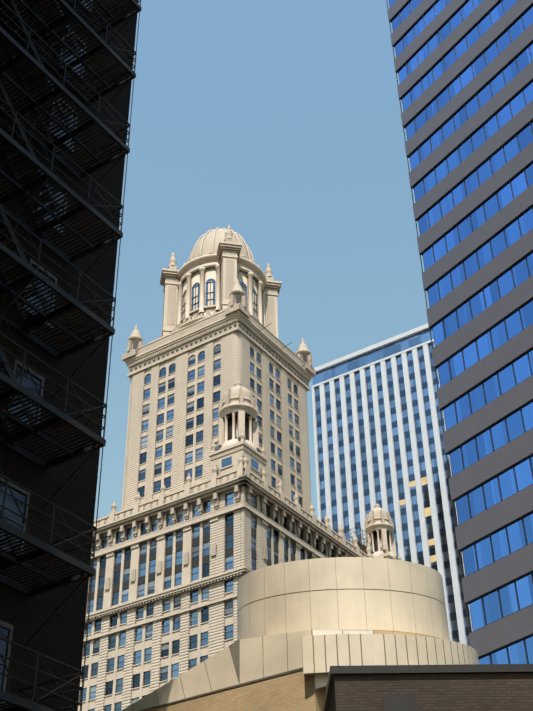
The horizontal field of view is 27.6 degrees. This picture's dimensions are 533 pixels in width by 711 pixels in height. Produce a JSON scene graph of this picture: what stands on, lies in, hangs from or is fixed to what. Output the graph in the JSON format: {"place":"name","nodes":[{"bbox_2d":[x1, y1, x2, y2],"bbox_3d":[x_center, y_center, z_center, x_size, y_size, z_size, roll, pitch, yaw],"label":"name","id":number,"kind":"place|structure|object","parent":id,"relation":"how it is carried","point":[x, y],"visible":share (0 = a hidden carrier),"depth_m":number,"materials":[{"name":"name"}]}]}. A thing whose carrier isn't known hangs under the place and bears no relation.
{"place":"outdoors","nodes":[
{"label":"outdoors","id":0,"kind":"place"},
{"bbox_2d":[78,227,396,710],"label":"tower building","id":1,"kind":"structure","parent":0,"point":[202,270],"depth_m":166.22,"materials":[{"name":"beige stone"}]},
{"bbox_2d":[78,331,310,710],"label":"building piers","id":2,"kind":"structure","parent":1,"relation":"attached to","point":[235,356],"depth_m":186.94,"materials":[{"name":"beige stone"}]},
{"bbox_2d":[92,226,400,589],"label":"ornamental stonework","id":3,"kind":"object","parent":1,"relation":"attached to","point":[238,388],"visible":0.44,"depth_m":195.41,"materials":[{"name":"beige stone"}]},
{"bbox_2d":[239,297,373,553],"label":"jewelers building roof rig","id":4,"kind":"object","parent":1,"relation":"on","point":[363,547],"visible":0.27,"depth_m":188.74},
{"bbox_2d":[94,0,429,519],"label":"sky","id":5,"kind":"structure","parent":0,"point":[278,123],"materials":[{"name":"blue"}]},
{"bbox_2d":[237,557,478,674],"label":"precast drum panels","id":6,"kind":"object","parent":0,"point":[271,616],"visible":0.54,"depth_m":34.43,"materials":[{"name":"beige concrete"}]},
{"bbox_2d":[238,559,477,673],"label":"panel seams","id":7,"kind":"object","parent":6,"relation":"attached to","point":[366,621],"visible":0.06,"depth_m":33.39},
{"bbox_2d":[312,323,472,645],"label":"white tower","id":8,"kind":"structure","parent":0,"point":[435,524],"depth_m":249.59,"materials":[{"name":"white concrete"}]},
{"bbox_2d":[315,352,471,645],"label":"windows","id":9,"kind":"structure","parent":8,"relation":"attached to","point":[453,616],"depth_m":246.94,"materials":[{"name":"blue glass"}]},
{"bbox_2d":[400,476,436,562],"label":"lit windows","id":10,"kind":"structure","parent":8,"relation":"attached to","point":[427,513],"depth_m":234.16,"materials":[{"name":"beige glass"}]},
{"bbox_2d":[327,673,532,710],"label":"brick wall","id":11,"kind":"structure","parent":0,"point":[479,692],"depth_m":27.28,"materials":[{"name":"brown brick"}]},
{"bbox_2d":[322,664,532,710],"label":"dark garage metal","id":12,"kind":"object","parent":11,"relation":"attached to","point":[399,702],"visible":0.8,"depth_m":27.50,"materials":[{"name":"black metal"}]},
{"label":"ground","id":13,"kind":"structure","parent":0,"visible":0},
{"bbox_2d":[0,0,138,710],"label":"brick wall","id":14,"kind":"structure","parent":13,"relation":"on","point":[59,636],"depth_m":30.94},
{"bbox_2d":[0,0,89,689],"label":"window panes","id":15,"kind":"structure","parent":14,"relation":"in","point":[10,503],"depth_m":29.65,"materials":[{"name":"black glass"}]},
{"bbox_2d":[0,0,92,705],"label":"window frames","id":16,"kind":"structure","parent":14,"relation":"in","point":[9,627],"depth_m":30.10,"materials":[{"name":"black metal"}]},
{"bbox_2d":[0,0,136,710],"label":"fire escape platforms","id":17,"kind":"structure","parent":14,"relation":"attached to","point":[40,212],"depth_m":32.20,"materials":[{"name":"black metal"}]},
{"bbox_2d":[0,0,141,710],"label":"fire escape railings","id":18,"kind":"object","parent":14,"relation":"attached to","point":[44,548],"visible":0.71,"depth_m":30.33,"materials":[{"name":"black metal"}]},
{"bbox_2d":[144,669,315,710],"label":"brick wall","id":19,"kind":"structure","parent":13,"relation":"on","point":[293,691],"depth_m":33.03,"materials":[{"name":"beige brick"}]},
{"bbox_2d":[121,629,310,710],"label":"sloped parapet","id":20,"kind":"structure","parent":19,"relation":"on","point":[268,655],"depth_m":34.09,"materials":[{"name":"beige concrete"}]},
{"bbox_2d":[132,629,311,710],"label":"panel seams","id":21,"kind":"object","parent":20,"relation":"attached to","point":[234,648],"visible":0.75,"depth_m":34.18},
{"bbox_2d":[315,687,325,710],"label":"wall","id":22,"kind":"structure","parent":13,"relation":"on","point":[319,696],"depth_m":32.12,"materials":[{"name":"beige concrete"}]},
{"bbox_2d":[387,0,532,656],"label":"spandrel bands","id":23,"kind":"object","parent":13,"relation":"on","point":[507,630],"visible":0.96,"depth_m":84.12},
{"bbox_2d":[386,0,532,663],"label":"window frames","id":24,"kind":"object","parent":23,"relation":"attached to","point":[489,427],"visible":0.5,"depth_m":84.77,"materials":[{"name":"black metal"}]},
{"bbox_2d":[389,0,532,663],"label":"window glass","id":25,"kind":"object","parent":23,"relation":"in","point":[516,540],"depth_m":83.87,"materials":[{"name":"blue glass"}]},
{"bbox_3d":[2.744,16.752,31.963,7.100,14.300,7.100,0,-36,-1],"label":"ramp drum","id":26,"kind":"object","parent":13,"relation":"on","visible":0},
{"bbox_2d":[312,630,374,688],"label":"parapet trim","id":27,"kind":"structure","parent":26,"relation":"attached to","point":[321,680],"depth_m":32.68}
]}

